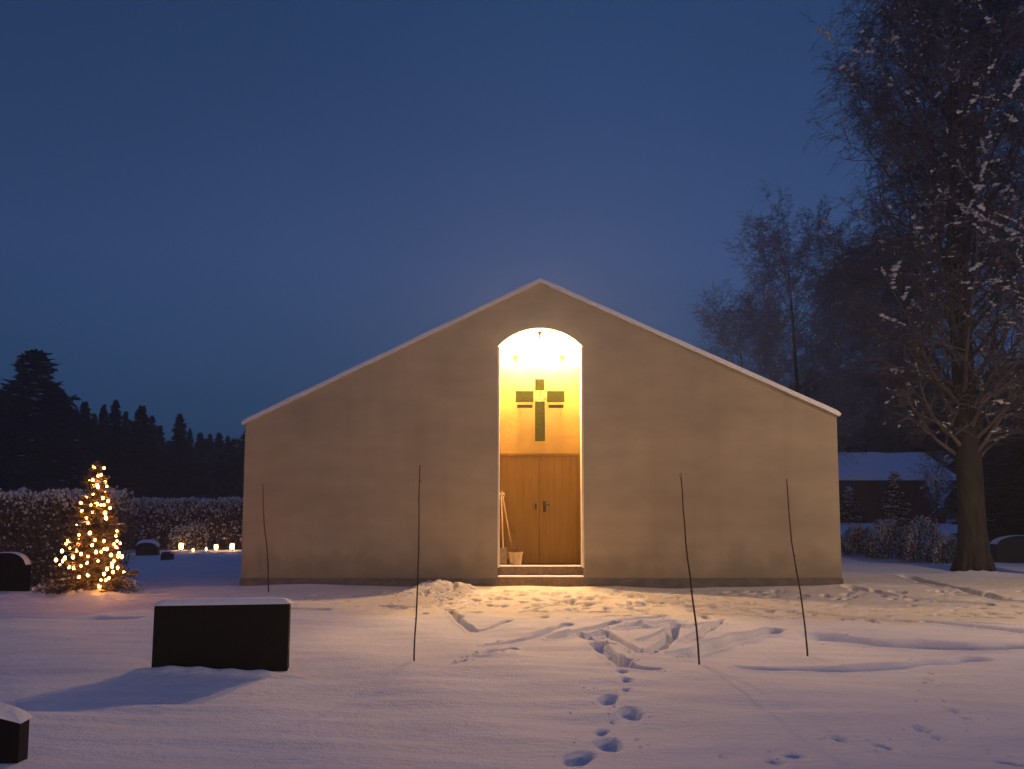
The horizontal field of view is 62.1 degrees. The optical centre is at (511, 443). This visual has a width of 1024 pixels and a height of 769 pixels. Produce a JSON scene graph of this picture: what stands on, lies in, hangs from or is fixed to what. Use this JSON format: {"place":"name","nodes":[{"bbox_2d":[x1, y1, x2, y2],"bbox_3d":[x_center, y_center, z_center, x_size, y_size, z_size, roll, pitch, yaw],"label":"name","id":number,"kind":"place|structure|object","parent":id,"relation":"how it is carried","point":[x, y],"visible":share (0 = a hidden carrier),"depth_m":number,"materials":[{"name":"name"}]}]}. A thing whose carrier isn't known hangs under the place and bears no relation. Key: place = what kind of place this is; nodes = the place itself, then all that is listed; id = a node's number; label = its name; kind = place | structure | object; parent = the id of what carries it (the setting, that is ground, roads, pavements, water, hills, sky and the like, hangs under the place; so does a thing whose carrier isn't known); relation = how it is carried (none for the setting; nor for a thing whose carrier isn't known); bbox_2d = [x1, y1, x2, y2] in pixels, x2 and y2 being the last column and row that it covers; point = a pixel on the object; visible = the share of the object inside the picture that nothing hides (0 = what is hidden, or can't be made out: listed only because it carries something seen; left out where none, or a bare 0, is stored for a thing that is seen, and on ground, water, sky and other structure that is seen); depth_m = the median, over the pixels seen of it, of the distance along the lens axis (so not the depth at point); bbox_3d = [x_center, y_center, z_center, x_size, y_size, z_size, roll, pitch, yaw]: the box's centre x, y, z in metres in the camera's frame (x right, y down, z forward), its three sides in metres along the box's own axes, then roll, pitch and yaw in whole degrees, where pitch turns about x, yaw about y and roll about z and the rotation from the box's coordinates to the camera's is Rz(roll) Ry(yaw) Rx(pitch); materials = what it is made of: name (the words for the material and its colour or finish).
{"place":"outdoors","nodes":[
{"label":"outdoors","id":0,"kind":"place"},
{"bbox_2d":[0,512,1023,768],"bbox_3d":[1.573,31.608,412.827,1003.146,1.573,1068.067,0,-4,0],"label":"ground","id":1,"kind":"structure","parent":0,"point":[88,686],"depth_m":7.90,"materials":[{"name":"white snow"}]},
{"bbox_2d":[0,552,30,590],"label":"gravestone","id":2,"kind":"object","parent":1,"relation":"on","point":[15,571],"visible":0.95,"depth_m":15.87,"materials":[{"name":"black stone"}]},
{"bbox_2d":[0,702,32,763],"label":"gravestone","id":3,"kind":"object","parent":1,"relation":"on","point":[14,729],"visible":1,"depth_m":5.13,"materials":[{"name":"black stone"}]},
{"bbox_2d":[0,390,33,524],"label":"spruce tree","id":4,"kind":"object","parent":1,"relation":"on","point":[6,431],"visible":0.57,"depth_m":49.85,"materials":[{"name":"green plant"}]},
{"bbox_2d":[31,577,87,592],"bbox_3d":[-7.976,2.577,15.229,1.058,0.383,0.578,0,-4,0],"label":"shrub","id":5,"kind":"object","parent":1,"relation":"on","point":[39,587],"visible":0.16,"depth_m":15.01,"materials":[{"name":"grey plant"}]},
{"bbox_2d":[0,349,121,493],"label":"pine tree","id":6,"kind":"object","parent":1,"relation":"on","point":[45,433],"visible":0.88,"depth_m":51.08,"materials":[{"name":"green plant"}]},
{"bbox_2d":[0,485,140,585],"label":"hedge","id":7,"kind":"object","parent":1,"relation":"on","point":[44,513],"visible":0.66,"depth_m":16.89,"materials":[{"name":"brown"}]},
{"bbox_2d":[59,404,85,519],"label":"spruce tree","id":8,"kind":"object","parent":1,"relation":"on","point":[73,455],"visible":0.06,"depth_m":55.21,"materials":[{"name":"green plant"}]},
{"bbox_2d":[70,407,80,427],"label":"spruce tree","id":9,"kind":"object","parent":1,"relation":"on","point":[75,421],"visible":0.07,"depth_m":66.17,"materials":[{"name":"green plant"}]},
{"bbox_2d":[74,401,99,491],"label":"spruce tree","id":10,"kind":"object","parent":1,"relation":"on","point":[85,420],"visible":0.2,"depth_m":58.07,"materials":[{"name":"green plant"}]},
{"bbox_2d":[39,460,139,594],"bbox_3d":[-7.354,1.595,14.906,1.533,2.602,1.538,0,-4,0],"label":"spruce tree","id":11,"kind":"object","parent":1,"relation":"on","point":[102,530],"visible":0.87,"depth_m":14.74,"materials":[{"name":"green plant"}]},
{"bbox_2d":[54,466,124,587],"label":"string lights","id":12,"kind":"object","parent":11,"relation":"attached to","point":[96,551],"visible":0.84,"depth_m":14.72,"materials":[{"name":"yellow glass"}]},
{"bbox_2d":[91,413,97,431],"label":"spruce tree","id":13,"kind":"object","parent":1,"relation":"on","point":[95,424],"visible":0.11,"depth_m":68.19,"materials":[{"name":"green plant"}]},
{"bbox_2d":[94,404,109,461],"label":"spruce tree","id":14,"kind":"object","parent":1,"relation":"on","point":[103,424],"visible":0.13,"depth_m":60.02,"materials":[{"name":"green plant"}]},
{"bbox_2d":[98,399,131,489],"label":"spruce tree","id":15,"kind":"object","parent":1,"relation":"on","point":[114,443],"visible":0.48,"depth_m":55.87,"materials":[{"name":"green plant"}]},
{"bbox_2d":[119,411,130,455],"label":"spruce tree","id":16,"kind":"object","parent":1,"relation":"on","point":[125,417],"visible":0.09,"depth_m":70.12,"materials":[{"name":"green plant"}]},
{"bbox_2d":[121,420,132,456],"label":"spruce tree","id":17,"kind":"object","parent":1,"relation":"on","point":[129,426],"visible":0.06,"depth_m":69.89,"materials":[{"name":"green plant"}]},
{"bbox_2d":[113,577,142,592],"bbox_3d":[-7.046,2.579,15.334,0.705,0.348,0.503,0,-4,0],"label":"shrub","id":18,"kind":"object","parent":1,"relation":"on","point":[131,587],"visible":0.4,"depth_m":15.30,"materials":[{"name":"grey plant"}]},
{"bbox_2d":[109,405,167,519],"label":"spruce tree","id":19,"kind":"object","parent":1,"relation":"on","point":[140,460],"visible":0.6,"depth_m":54.67,"materials":[{"name":"green plant"}]},
{"bbox_2d":[135,539,159,555],"bbox_3d":[-11.725,3.398,27.355,0.700,0.629,0.230,0,-4,0],"label":"gravestone","id":20,"kind":"object","parent":1,"relation":"on","point":[149,547],"visible":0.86,"depth_m":27.25,"materials":[{"name":"stone"}]},
{"bbox_2d":[147,415,157,436],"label":"spruce tree","id":21,"kind":"object","parent":1,"relation":"on","point":[152,421],"visible":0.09,"depth_m":72.23,"materials":[{"name":"green plant"}]},
{"bbox_2d":[146,425,169,497],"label":"spruce tree","id":22,"kind":"object","parent":1,"relation":"on","point":[160,439],"visible":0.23,"depth_m":65.98,"materials":[{"name":"green plant"}]},
{"bbox_2d":[160,551,173,559],"bbox_3d":[-10.264,3.381,25.311,0.340,0.364,0.190,0,-4,0],"label":"gravestone","id":23,"kind":"object","parent":1,"relation":"on","point":[167,555],"visible":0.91,"depth_m":25.23,"materials":[{"name":"stone"}]},
{"bbox_2d":[113,495,242,549],"bbox_3d":[-11.893,2.918,31.693,9.082,2.087,2.183,0,-4,0],"label":"hedge","id":24,"kind":"object","parent":1,"relation":"on","point":[151,515],"visible":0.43,"depth_m":30.98,"materials":[{"name":"brown"}]},
{"bbox_2d":[157,413,198,523],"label":"spruce tree","id":25,"kind":"object","parent":1,"relation":"on","point":[177,477],"visible":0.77,"depth_m":59.72,"materials":[{"name":"green plant"}]},
{"bbox_2d":[179,541,182,549],"bbox_3d":[-11.780,3.630,30.264,0.150,0.344,0.150,0,-4,0],"label":"grave lantern","id":26,"kind":"object","parent":1,"relation":"on","point":[181,545],"visible":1,"depth_m":30.21,"materials":[{"name":"metal"}]},
{"bbox_2d":[164,520,213,549],"bbox_3d":[-11.756,3.352,31.096,1.868,1.204,1.249,0,-4,0],"label":"shrub","id":27,"kind":"object","parent":1,"relation":"on","point":[173,535],"visible":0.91,"depth_m":30.81,"materials":[{"name":"brown plant"}]},
{"bbox_2d":[186,428,193,450],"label":"spruce tree","id":28,"kind":"object","parent":1,"relation":"on","point":[190,438],"visible":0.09,"depth_m":74.15,"materials":[{"name":"green plant"}]},
{"bbox_2d":[189,432,216,498],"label":"spruce tree","id":29,"kind":"object","parent":1,"relation":"on","point":[200,438],"visible":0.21,"depth_m":71.87,"materials":[{"name":"green plant"}]},
{"bbox_2d":[206,434,213,468],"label":"spruce tree","id":30,"kind":"object","parent":1,"relation":"on","point":[210,438],"visible":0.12,"depth_m":76.11,"materials":[{"name":"green plant"}]},
{"bbox_2d":[214,542,217,550],"bbox_3d":[-10.419,3.625,29.931,0.132,0.302,0.132,0,-4,0],"label":"grave lantern","id":31,"kind":"object","parent":1,"relation":"on","point":[216,546],"visible":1,"depth_m":29.89,"materials":[{"name":"metal"}]},
{"bbox_2d":[207,432,232,494],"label":"spruce tree","id":32,"kind":"object","parent":1,"relation":"on","point":[218,439],"visible":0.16,"depth_m":73.75,"materials":[{"name":"green plant"}]},
{"bbox_2d":[151,597,291,670],"bbox_3d":[-2.851,1.948,8.383,1.303,0.842,0.185,1,-4,-8],"label":"gravestone","id":33,"kind":"object","parent":1,"relation":"on","point":[249,633],"visible":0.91,"depth_m":8.32,"materials":[{"name":"black stone"}]},
{"bbox_2d":[225,435,230,446],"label":"spruce tree","id":34,"kind":"object","parent":1,"relation":"on","point":[227,440],"visible":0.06,"depth_m":78.15,"materials":[{"name":"green plant"}]},
{"bbox_2d":[230,541,233,550],"bbox_3d":[-9.855,3.602,29.933,0.150,0.344,0.150,0,-4,0],"label":"grave lantern","id":35,"kind":"object","parent":1,"relation":"on","point":[232,546],"visible":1,"depth_m":29.88,"materials":[{"name":"metal"}]},
{"bbox_2d":[225,438,241,486],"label":"pine tree","id":36,"kind":"object","parent":1,"relation":"on","point":[234,443],"visible":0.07,"depth_m":75.87,"materials":[{"name":"green plant"}]},
{"bbox_2d":[224,431,244,521],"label":"spruce tree","id":37,"kind":"object","parent":1,"relation":"on","point":[233,470],"visible":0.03,"depth_m":69.53,"materials":[{"name":"green plant"}]},
{"bbox_2d":[262,484,268,591],"bbox_3d":[-4.505,1.788,15.552,0.170,2.093,0.025,0,-4,0],"label":"snow stake","id":38,"kind":"object","parent":1,"relation":"on","point":[266,541],"visible":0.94,"depth_m":15.54,"materials":[{"name":"brown wood"}]},
{"bbox_2d":[413,465,420,660],"bbox_3d":[-0.987,1.299,8.864,0.072,2.151,0.021,0,-4,0],"label":"snow stake","id":39,"kind":"object","parent":1,"relation":"on","point":[415,618],"visible":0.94,"depth_m":8.86,"materials":[{"name":"brown wood"}]},
{"bbox_2d":[90,371,986,520],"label":"distant wood","id":40,"kind":"object","parent":1,"relation":"on","point":[221,468],"visible":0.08,"depth_m":63.81,"materials":[{"name":"black plant"}]},
{"bbox_2d":[240,278,842,587],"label":"chapel","id":41,"kind":"structure","parent":1,"relation":"on","point":[635,427],"depth_m":16.71,"materials":[{"name":"paint"}]},
{"bbox_2d":[500,493,506,563],"bbox_3d":[-0.188,1.724,17.309,0.188,1.437,0.247,0,-4,0],"label":"snow shovel","id":42,"kind":"object","parent":41,"relation":"on","point":[503,555],"visible":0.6,"depth_m":17.16,"materials":[{"name":"brown wood"}]},
{"bbox_2d":[501,491,510,564],"bbox_3d":[-0.053,1.722,17.364,0.434,1.499,0.176,2,-5,-23],"label":"broom","id":43,"kind":"object","parent":41,"relation":"on","point":[508,563],"visible":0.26,"depth_m":17.30,"materials":[{"name":"brown wood"}]},
{"bbox_2d":[505,536,524,564],"bbox_3d":[0.065,2.150,17.079,0.410,0.605,0.388,0,-4,0],"label":"plant pot","id":44,"kind":"object","parent":41,"relation":"on","point":[515,553],"visible":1,"depth_m":16.99,"materials":[{"name":"ceramic"}]},
{"bbox_2d":[501,456,538,562],"bbox_3d":[0.161,1.361,17.548,0.790,2.216,0.090,0,-4,0],"label":"door","id":45,"kind":"structure","parent":41,"relation":"in","point":[519,474],"depth_m":17.56,"materials":[{"name":"brown wood"}]},
{"bbox_2d":[515,379,564,440],"bbox_3d":[0.580,-0.691,17.637,1.014,1.290,0.168,0,-4,0],"label":"cross","id":46,"kind":"object","parent":41,"relation":"attached to","point":[528,396],"depth_m":17.57,"materials":[{"name":"metal"}]},
{"bbox_2d":[539,456,577,562],"bbox_3d":[0.959,1.360,17.535,0.790,2.216,0.115,0,-4,0],"label":"door","id":47,"kind":"structure","parent":41,"relation":"in","point":[558,504],"depth_m":17.55,"materials":[{"name":"brown wood"}]},
{"bbox_2d":[679,473,699,664],"bbox_3d":[1.811,1.325,8.639,0.193,2.066,0.034,0,-4,0],"label":"snow stake","id":48,"kind":"object","parent":1,"relation":"on","point":[680,476],"visible":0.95,"depth_m":8.63,"materials":[{"name":"brown wood"}]},
{"bbox_2d":[380,579,1013,766],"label":"snow crumbs","id":49,"kind":"object","parent":1,"relation":"on","point":[570,712],"visible":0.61,"depth_m":9.98,"materials":[{"name":"white snow"}]},
{"bbox_2d":[686,267,810,384],"bbox_3d":[9.868,-1.397,36.168,6.246,11.281,6.721,2,-5,-23],"label":"broadleaf tree","id":50,"kind":"object","parent":1,"relation":"on","point":[735,325],"visible":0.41,"depth_m":35.98,"materials":[{"name":"brown plant"}]},
{"bbox_2d":[786,479,807,655],"bbox_3d":[3.115,1.407,9.275,0.198,2.040,0.020,0,-4,1],"label":"snow stake","id":51,"kind":"object","parent":1,"relation":"on","point":[797,576],"visible":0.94,"depth_m":9.26,"materials":[{"name":"brown wood"}]},
{"bbox_2d":[713,177,895,468],"bbox_3d":[10.373,-2.836,31.312,6.916,13.596,6.180,0,-4,0],"label":"broadleaf tree","id":52,"kind":"object","parent":1,"relation":"on","point":[775,237],"visible":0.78,"depth_m":31.11,"materials":[{"name":"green plant"}]},
{"bbox_2d":[839,486,866,524],"bbox_3d":[14.220,2.618,35.906,1.435,1.623,1.368,0,-4,0],"label":"spruce tree","id":53,"kind":"object","parent":1,"relation":"on","point":[848,502],"visible":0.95,"depth_m":35.67,"materials":[{"name":"green plant"}]},
{"bbox_2d":[841,523,876,556],"bbox_3d":[11.089,3.075,27.275,1.418,1.173,1.409,0,-4,0],"label":"shrub","id":54,"kind":"object","parent":1,"relation":"on","point":[849,545],"visible":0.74,"depth_m":26.93,"materials":[{"name":"grey plant"}]},
{"bbox_2d":[820,372,917,452],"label":"tree","id":55,"kind":"object","parent":1,"relation":"on","point":[890,450],"visible":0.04,"depth_m":61.80,"materials":[{"name":"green plant"}]},
{"bbox_2d":[772,220,978,452],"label":"broadleaf tree","id":56,"kind":"object","parent":1,"relation":"on","point":[882,399],"visible":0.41,"depth_m":55.99,"materials":[{"name":"brown plant"}]},
{"bbox_2d":[859,517,915,559],"bbox_3d":[11.515,2.903,26.071,1.767,1.334,1.424,0,-4,0],"label":"shrub","id":57,"kind":"object","parent":1,"relation":"on","point":[893,536],"visible":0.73,"depth_m":25.78,"materials":[{"name":"grey plant"}]},
{"bbox_2d":[877,470,913,531],"bbox_3d":[14.839,2.314,32.922,1.641,2.540,1.869,0,-4,0],"label":"spruce tree","id":58,"kind":"object","parent":1,"relation":"on","point":[896,506],"visible":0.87,"depth_m":32.70,"materials":[{"name":"green plant"}]},
{"bbox_2d":[838,452,955,523],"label":"barn","id":59,"kind":"structure","parent":1,"relation":"on","point":[866,478],"depth_m":45.93,"materials":[{"name":"brown wood"}]},
{"bbox_2d":[840,482,856,495],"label":"window","id":60,"kind":"structure","parent":59,"relation":"in","point":[853,485],"depth_m":45.92,"materials":[{"name":"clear glass"}]},
{"bbox_2d":[880,482,888,495],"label":"window","id":61,"kind":"structure","parent":59,"relation":"in","point":[883,485],"depth_m":45.92,"materials":[{"name":"black glass"}]},
{"bbox_2d":[928,480,948,512],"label":"door","id":62,"kind":"structure","parent":59,"relation":"in","point":[945,509],"depth_m":45.85,"materials":[{"name":"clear glass"}]},
{"bbox_2d":[786,0,1023,570],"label":"broadleaf tree","id":63,"kind":"object","parent":1,"relation":"on","point":[973,551],"visible":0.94,"depth_m":20.85,"materials":[{"name":"brown plant"}]},
{"bbox_2d":[867,348,956,510],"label":"tree","id":64,"kind":"object","parent":1,"relation":"on","point":[939,436],"visible":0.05,"depth_m":63.26,"materials":[{"name":"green plant"}]},
{"bbox_2d":[892,515,950,562],"bbox_3d":[12.014,2.762,24.875,1.781,1.398,1.407,0,-4,0],"label":"shrub","id":65,"kind":"object","parent":1,"relation":"on","point":[910,545],"visible":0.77,"depth_m":24.61,"materials":[{"name":"grey plant"}]},
{"bbox_2d":[908,447,955,525],"bbox_3d":[18.518,1.886,37.089,2.531,3.436,1.837,3,-5,-37],"label":"young tree","id":66,"kind":"object","parent":1,"relation":"on","point":[932,477],"visible":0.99,"depth_m":36.83,"materials":[{"name":"brown plant"}]},
{"bbox_2d":[919,534,956,563],"bbox_3d":[11.978,3.051,23.653,1.126,1.069,1.236,-1,-4,8],"label":"shrub","id":67,"kind":"object","parent":1,"relation":"on","point":[944,548],"visible":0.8,"depth_m":23.36,"materials":[{"name":"grey plant"}]},
{"bbox_2d":[893,0,1023,394],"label":"broadleaf tree","id":68,"kind":"object","parent":1,"relation":"on","point":[1010,230],"visible":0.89,"depth_m":18.87,"materials":[{"name":"brown plant"}]},
{"bbox_2d":[913,358,1023,504],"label":"tree","id":69,"kind":"object","parent":1,"relation":"on","point":[987,463],"visible":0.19,"depth_m":51.10,"materials":[{"name":"brown plant"}]},
{"bbox_2d":[943,423,1023,543],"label":"spruce tree","id":70,"kind":"object","parent":1,"relation":"on","point":[1009,520],"visible":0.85,"depth_m":29.68,"materials":[{"name":"green plant"}]},
{"bbox_2d":[990,535,1023,562],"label":"gravestone","id":71,"kind":"object","parent":1,"relation":"on","point":[1007,549],"visible":0.91,"depth_m":24.35,"materials":[{"name":"grey stone"}]},
{"bbox_2d":[0,0,1023,446],"label":"sky","id":72,"kind":"structure","parent":0,"point":[213,213],"materials":[{"name":"blue"}]}
]}

